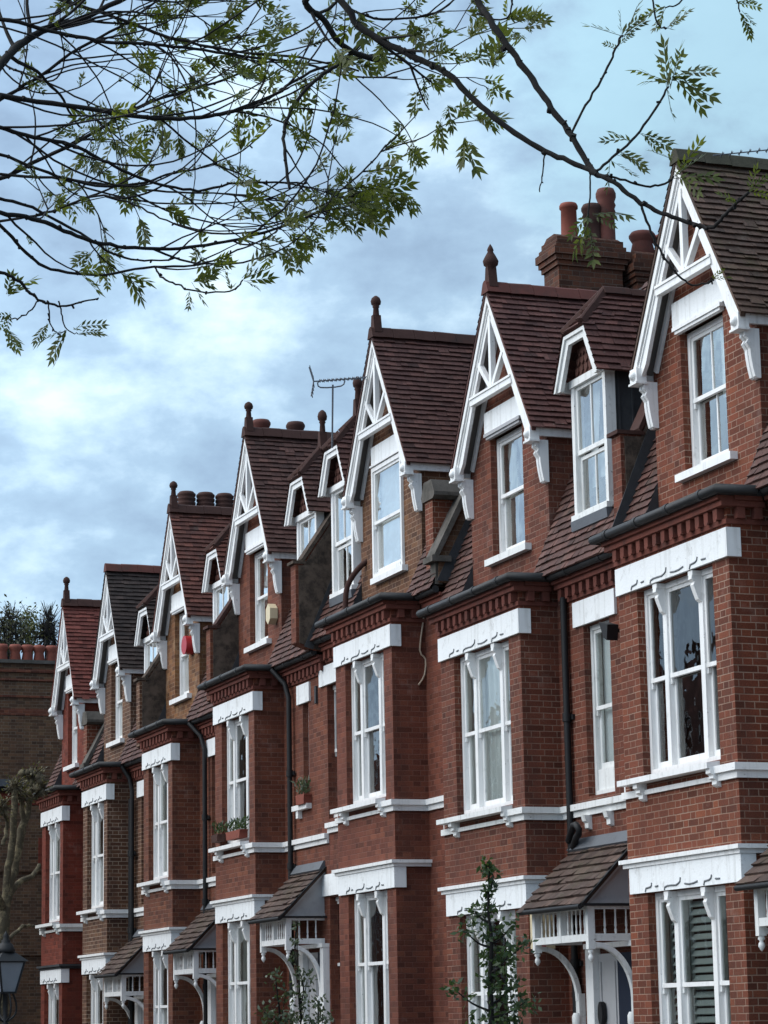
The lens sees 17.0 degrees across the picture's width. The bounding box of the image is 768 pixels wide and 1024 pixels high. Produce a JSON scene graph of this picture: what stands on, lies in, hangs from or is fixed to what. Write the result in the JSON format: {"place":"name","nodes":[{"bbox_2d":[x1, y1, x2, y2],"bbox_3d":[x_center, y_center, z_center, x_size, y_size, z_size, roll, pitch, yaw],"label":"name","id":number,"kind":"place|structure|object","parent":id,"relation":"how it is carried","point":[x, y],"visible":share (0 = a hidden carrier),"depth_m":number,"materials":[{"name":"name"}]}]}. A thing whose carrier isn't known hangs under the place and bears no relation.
{"place":"outdoors","nodes":[
{"label":"outdoors","id":0,"kind":"place"},
{"bbox_2d":[33,577,103,1023],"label":"terraced house","id":1,"kind":"structure","parent":0,"point":[79,722],"depth_m":53.62,"materials":[{"name":"red brick"}]},
{"bbox_2d":[47,983,58,1023],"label":"window","id":2,"kind":"structure","parent":1,"relation":"in","point":[53,989],"depth_m":53.21,"materials":[{"name":"white paint"}]},
{"bbox_2d":[48,823,59,922],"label":"window","id":3,"kind":"structure","parent":1,"relation":"in","point":[54,898],"depth_m":53.75,"materials":[{"name":"white paint"}]},
{"bbox_2d":[72,694,76,763],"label":"window","id":4,"kind":"structure","parent":1,"relation":"in","point":[74,715],"depth_m":54.92,"materials":[{"name":"white paint"}]},
{"bbox_2d":[128,481,238,1023],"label":"terraced house","id":5,"kind":"structure","parent":0,"point":[195,626],"depth_m":45.43,"materials":[{"name":"brick"}]},
{"bbox_2d":[152,764,167,879],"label":"window","id":6,"kind":"structure","parent":5,"relation":"in","point":[160,774],"depth_m":46.31,"materials":[{"name":"white paint"}]},
{"bbox_2d":[152,950,167,1023],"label":"window","id":7,"kind":"structure","parent":5,"relation":"in","point":[160,961],"depth_m":45.73,"materials":[{"name":"white paint"}]},
{"bbox_2d":[180,612,188,695],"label":"window","id":8,"kind":"structure","parent":5,"relation":"in","point":[184,630],"depth_m":47.25,"materials":[{"name":"white paint"}]},
{"bbox_2d":[197,402,340,1023],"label":"terraced house","id":9,"kind":"structure","parent":0,"point":[270,720],"depth_m":40.85,"materials":[{"name":"red brick"}]},
{"bbox_2d":[210,820,226,842],"bbox_3d":[-2.704,5.242,42.238,0.275,0.370,0.611,1,-11,-9],"label":"pot plant","id":10,"kind":"object","parent":9,"relation":"on","point":[218,838],"visible":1,"depth_m":42.15,"materials":[{"name":"green plant"}]},
{"bbox_2d":[225,815,248,840],"bbox_3d":[-2.337,5.065,41.279,0.296,0.375,0.866,3,-12,-20],"label":"pot plant","id":11,"kind":"object","parent":9,"relation":"on","point":[236,833],"visible":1,"depth_m":41.16,"materials":[{"name":"green plant"}]},
{"bbox_2d":[227,715,248,843],"bbox_3d":[-2.311,4.360,41.766,0.275,2.025,1.492,3,-12,-20],"label":"window","id":12,"kind":"structure","parent":9,"relation":"in","point":[236,729],"depth_m":42.12,"materials":[{"name":"white paint"}]},
{"bbox_2d":[228,920,249,1023],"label":"window","id":13,"kind":"structure","parent":9,"relation":"in","point":[238,932],"depth_m":41.46,"materials":[{"name":"white paint"}]},
{"bbox_2d":[255,549,267,642],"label":"window","id":14,"kind":"structure","parent":9,"relation":"in","point":[261,570],"depth_m":43.04,"materials":[{"name":"white paint"}]},
{"bbox_2d":[289,775,311,804],"bbox_3d":[-1.264,4.294,39.785,0.367,0.464,0.655,5,-13,-29],"label":"pot plant","id":15,"kind":"object","parent":9,"relation":"on","point":[301,798],"visible":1,"depth_m":39.72,"materials":[{"name":"green plant"}]},
{"bbox_2d":[0,0,767,658],"label":"sky","id":16,"kind":"structure","parent":0,"point":[93,444],"materials":[{"name":"blue"}]},
{"bbox_2d":[310,296,474,1023],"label":"terraced house","id":17,"kind":"structure","parent":0,"point":[400,525],"depth_m":36.17,"materials":[{"name":"red brick"}]},
{"bbox_2d":[333,685,336,817],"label":"window","id":18,"kind":"structure","parent":17,"relation":"in","point":[334,687],"depth_m":39.12,"materials":[{"name":"white paint"}]},
{"bbox_2d":[309,365,366,447],"bbox_3d":[-0.670,-1.541,37.467,0.849,1.180,0.342,0,-11,-5],"label":"television aerial","id":19,"kind":"object","parent":17,"relation":"attached to","point":[336,379],"visible":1,"depth_m":37.49,"materials":[{"name":"metal"}]},
{"bbox_2d":[351,653,385,803],"bbox_3d":[-0.160,3.051,36.098,0.275,2.025,1.588,3,-12,-20],"label":"window","id":20,"kind":"structure","parent":17,"relation":"in","point":[363,728],"depth_m":36.43,"materials":[{"name":"white paint"}]},
{"bbox_2d":[354,890,389,1023],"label":"window","id":21,"kind":"structure","parent":17,"relation":"in","point":[366,963],"depth_m":35.83,"materials":[{"name":"white paint"}]},
{"bbox_2d":[371,453,404,577],"bbox_3d":[0.093,0.066,37.046,0.156,1.640,1.216,3,-12,-20],"label":"window","id":22,"kind":"structure","parent":17,"relation":"in","point":[387,489],"depth_m":37.12,"materials":[{"name":"white paint"}]},
{"bbox_2d":[416,187,657,1023],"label":"terraced house","id":23,"kind":"structure","parent":0,"point":[555,438],"depth_m":31.13,"materials":[{"name":"red brick"}]},
{"bbox_2d":[460,641,512,813],"bbox_3d":[1.335,2.706,32.078,0.280,2.025,1.794,3,-12,-20],"label":"window","id":24,"kind":"structure","parent":23,"relation":"in","point":[485,679],"depth_m":32.35,"materials":[{"name":"white paint"}]},
{"bbox_2d":[466,910,517,1023],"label":"window","id":25,"kind":"structure","parent":23,"relation":"in","point":[481,999],"depth_m":31.97,"materials":[{"name":"white paint"}]},
{"bbox_2d":[497,426,524,552],"bbox_3d":[1.735,-0.257,33.023,0.175,1.590,1.038,3,-12,-20],"label":"window","id":26,"kind":"structure","parent":23,"relation":"in","point":[509,447],"depth_m":33.23,"materials":[{"name":"white paint"}]},
{"bbox_2d":[590,620,614,794],"bbox_3d":[2.656,2.290,30.105,0.156,2.025,0.720,3,-12,-20],"label":"window","id":27,"kind":"structure","parent":23,"relation":"in","point":[604,763],"depth_m":30.34,"materials":[{"name":"white paint"}]},
{"bbox_2d":[588,148,767,1023],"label":"terraced house","id":28,"kind":"structure","parent":0,"point":[688,549],"depth_m":27.32,"materials":[{"name":"red brick"}]},
{"bbox_2d":[644,566,720,773],"bbox_3d":[3.179,1.691,27.139,0.235,2.025,1.780,3,-12,-20],"label":"window","id":29,"kind":"structure","parent":28,"relation":"in","point":[662,596],"depth_m":27.41,"materials":[{"name":"white paint"}]},
{"bbox_2d":[655,885,730,1023],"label":"window","id":30,"kind":"structure","parent":28,"relation":"in","point":[673,908],"depth_m":26.85,"materials":[{"name":"white paint"}]},
{"bbox_2d":[687,315,728,466],"bbox_3d":[3.622,-1.288,28.004,0.156,1.590,1.014,3,-12,-20],"label":"window","id":31,"kind":"structure","parent":28,"relation":"in","point":[696,398],"depth_m":28.32,"materials":[{"name":"white paint"}]},
{"bbox_2d":[713,148,767,156],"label":"television aerial","id":32,"kind":"object","parent":28,"relation":"attached to","point":[756,151],"visible":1,"depth_m":27.50,"materials":[{"name":"metal"}]},
{"label":"ground","id":33,"kind":"structure","parent":0,"visible":0},
{"bbox_2d":[0,931,27,1023],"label":"street lamp","id":34,"kind":"object","parent":33,"relation":"on","point":[12,963],"visible":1,"depth_m":30.03,"materials":[{"name":"black metal"}]},
{"bbox_2d":[0,594,40,658],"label":"background tree","id":35,"kind":"object","parent":33,"relation":"on","point":[8,631],"visible":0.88,"depth_m":81.78,"materials":[{"name":"green plant"}]},
{"bbox_2d":[0,761,52,1023],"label":"pollarded tree","id":36,"kind":"object","parent":33,"relation":"on","point":[35,781],"visible":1,"depth_m":44.23,"materials":[{"name":"brown plant"}]},
{"bbox_2d":[0,644,61,1023],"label":"brick building","id":37,"kind":"structure","parent":33,"relation":"on","point":[28,733],"depth_m":60.86,"materials":[{"name":"brick"}]},
{"bbox_2d":[13,603,52,655],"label":"background tree","id":38,"kind":"object","parent":33,"relation":"on","point":[32,626],"visible":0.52,"depth_m":83.78,"materials":[{"name":"green plant"}]},
{"bbox_2d":[19,600,59,659],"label":"background tree","id":39,"kind":"object","parent":33,"relation":"on","point":[47,638],"visible":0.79,"depth_m":83.44,"materials":[{"name":"green plant"}]},
{"bbox_2d":[69,563,165,1023],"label":"terraced house","id":40,"kind":"structure","parent":33,"relation":"on","point":[128,676],"depth_m":49.58,"materials":[{"name":"brown brick"}]},
{"bbox_2d":[89,974,102,1023],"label":"window","id":41,"kind":"structure","parent":40,"relation":"in","point":[96,984],"depth_m":49.93,"materials":[{"name":"white paint"}]},
{"bbox_2d":[90,802,103,908],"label":"window","id":42,"kind":"structure","parent":40,"relation":"in","point":[97,887],"depth_m":50.47,"materials":[{"name":"white paint"}]},
{"bbox_2d":[116,664,121,738],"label":"window","id":43,"kind":"structure","parent":40,"relation":"in","point":[118,679],"depth_m":51.53,"materials":[{"name":"white paint"}]},
{"bbox_2d":[254,966,303,1023],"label":"garden shrub","id":44,"kind":"object","parent":33,"relation":"on","point":[269,1015],"visible":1,"depth_m":35.94,"materials":[{"name":"green plant"}]},
{"bbox_2d":[287,921,317,1023],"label":"climbing plant","id":45,"kind":"object","parent":33,"relation":"on","point":[299,976],"visible":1,"depth_m":35.97,"materials":[{"name":"green plant"}]},
{"bbox_2d":[302,993,333,1023],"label":"garden bush","id":46,"kind":"object","parent":33,"relation":"on","point":[319,1018],"visible":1,"depth_m":35.91,"materials":[{"name":"green plant"}]},
{"bbox_2d":[0,0,767,368],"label":"ash tree","id":47,"kind":"object","parent":33,"relation":"on","point":[354,198],"visible":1,"depth_m":6.28,"materials":[{"name":"green plant"}]},
{"bbox_2d":[439,855,541,1023],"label":"young tree","id":48,"kind":"object","parent":33,"relation":"on","point":[492,1016],"visible":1,"depth_m":19.49,"materials":[{"name":"green plant"}]}
]}

